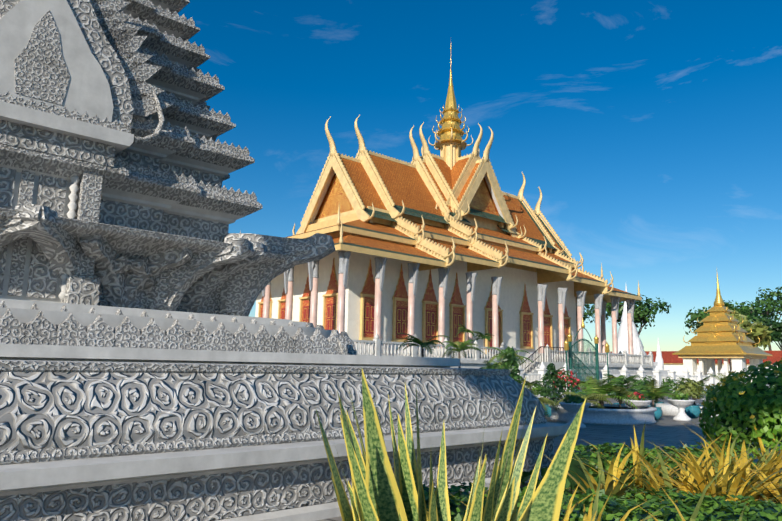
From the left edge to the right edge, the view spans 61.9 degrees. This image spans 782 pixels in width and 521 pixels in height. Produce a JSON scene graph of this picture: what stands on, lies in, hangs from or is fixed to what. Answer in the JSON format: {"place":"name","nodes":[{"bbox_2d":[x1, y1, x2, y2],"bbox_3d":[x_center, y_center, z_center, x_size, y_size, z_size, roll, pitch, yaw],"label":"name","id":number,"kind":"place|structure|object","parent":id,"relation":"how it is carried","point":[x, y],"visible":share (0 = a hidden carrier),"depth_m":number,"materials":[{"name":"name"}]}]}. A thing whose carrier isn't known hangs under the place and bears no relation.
{"place":"outdoors","nodes":[
{"label":"outdoors","id":0,"kind":"place"},
{"bbox_2d":[255,206,576,361],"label":"pagoda walls","id":1,"kind":"structure","parent":0,"point":[518,316],"depth_m":45.04,"materials":[{"name":"white paint"}]},
{"bbox_2d":[284,154,640,296],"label":"roof","id":2,"kind":"structure","parent":1,"relation":"on","point":[406,185],"depth_m":48.52,"materials":[{"name":"orange tile"}]},
{"bbox_2d":[240,114,641,303],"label":"roof trim","id":3,"kind":"structure","parent":2,"relation":"attached to","point":[423,241],"depth_m":48.52,"materials":[{"name":"beige paint"}]},
{"bbox_2d":[428,44,472,169],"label":"spire","id":4,"kind":"structure","parent":2,"relation":"on","point":[451,143],"depth_m":55.31,"materials":[{"name":"gold metal"}]},
{"bbox_2d":[177,0,781,351],"label":"sky","id":5,"kind":"structure","parent":0,"point":[649,132],"materials":[{"name":"blue"}]},
{"bbox_2d":[213,393,781,520],"bbox_3d":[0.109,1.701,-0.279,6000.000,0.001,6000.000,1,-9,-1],"label":"ground","id":6,"kind":"structure","parent":0,"point":[667,430],"depth_m":18.10,"materials":[{"name":"grey concrete"}]},
{"bbox_2d":[0,0,570,520],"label":"stupa","id":7,"kind":"object","parent":6,"relation":"on","point":[150,370],"visible":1,"depth_m":9.01,"materials":[{"name":"grey stone"}]},
{"bbox_2d":[351,334,654,386],"bbox_3d":[3.897,8.498,51.923,35.500,3.590,18.600,9,-12,-42],"label":"balustrade","id":8,"kind":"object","parent":6,"relation":"on","point":[475,361],"depth_m":42.55,"materials":[{"name":"white stone"}]},
{"bbox_2d":[248,251,635,363],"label":"columns","id":9,"kind":"structure","parent":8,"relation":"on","point":[413,268],"depth_m":41.72,"materials":[{"name":"white paint"}]},
{"bbox_2d":[520,346,600,391],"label":"pagoda stairs","id":10,"kind":"structure","parent":6,"relation":"on","point":[529,367],"depth_m":43.47,"materials":[{"name":"white stone"}]},
{"bbox_2d":[349,467,781,502],"bbox_3d":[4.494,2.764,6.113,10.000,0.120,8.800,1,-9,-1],"label":"beds","id":11,"kind":"object","parent":6,"relation":"on","point":[522,486],"depth_m":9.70,"materials":[{"name":"green plant"}]},
{"bbox_2d":[315,369,585,520],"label":"sansevieria","id":12,"kind":"object","parent":11,"relation":"on","point":[378,490],"visible":1,"depth_m":3.69,"materials":[{"name":"green plant"}]},
{"bbox_2d":[423,441,781,520],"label":"plants","id":13,"kind":"object","parent":11,"relation":"on","point":[716,508],"visible":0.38,"depth_m":5.89,"materials":[{"name":"green plant"}]},
{"bbox_2d":[427,423,781,520],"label":"yellow-leaved plants","id":14,"kind":"object","parent":11,"relation":"on","point":[728,475],"visible":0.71,"depth_m":7.73,"materials":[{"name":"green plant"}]},
{"bbox_2d":[465,354,700,419],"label":"glazed pots","id":15,"kind":"object","parent":6,"relation":"on","point":[692,411],"visible":0.17,"depth_m":24.93,"materials":[{"name":"ceramic"}]},
{"bbox_2d":[564,319,609,396],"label":"gate","id":16,"kind":"structure","parent":6,"relation":"on","point":[568,346],"depth_m":44.71,"materials":[{"name":"green metal"}]},
{"bbox_2d":[396,324,781,415],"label":"shrubs","id":17,"kind":"object","parent":6,"relation":"on","point":[592,389],"visible":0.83,"depth_m":25.28,"materials":[{"name":"green plant"}]},
{"bbox_2d":[549,403,706,424],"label":"planters","id":18,"kind":"object","parent":6,"relation":"on","point":[612,414],"visible":0.58,"depth_m":21.42,"materials":[{"name":"stone"}]},
{"bbox_2d":[490,361,773,397],"bbox_3d":[30.690,11.007,60.274,68.140,2.260,0.540,9,-12,-42],"label":"fence","id":19,"kind":"object","parent":6,"relation":"on","point":[658,376],"visible":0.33,"depth_m":51.37,"materials":[{"name":"white paint"}]},
{"bbox_2d":[559,399,717,427],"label":"pedestal planters","id":20,"kind":"object","parent":6,"relation":"on","point":[680,405],"visible":0.44,"depth_m":22.52,"materials":[{"name":"stone"}]},
{"bbox_2d":[563,392,742,403],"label":"potted flowers","id":21,"kind":"object","parent":20,"relation":"on","point":[579,399],"visible":0.56,"depth_m":22.64,"materials":[{"name":"green plant"}]},
{"bbox_2d":[583,287,781,370],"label":"trees","id":22,"kind":"object","parent":6,"relation":"on","point":[768,331],"visible":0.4,"depth_m":123.35,"materials":[{"name":"green plant"}]},
{"bbox_2d":[611,351,781,380],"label":"gallery","id":23,"kind":"object","parent":6,"relation":"on","point":[675,362],"depth_m":117.47,"materials":[{"name":"white paint"}]},
{"bbox_2d":[672,274,772,387],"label":"pavilion","id":24,"kind":"structure","parent":6,"relation":"on","point":[720,336],"depth_m":63.03,"materials":[{"name":"gold paint"}]},
{"bbox_2d":[698,360,781,458],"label":"shrub","id":25,"kind":"object","parent":6,"relation":"on","point":[758,403],"visible":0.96,"depth_m":10.70,"materials":[{"name":"green plant"}]}
]}

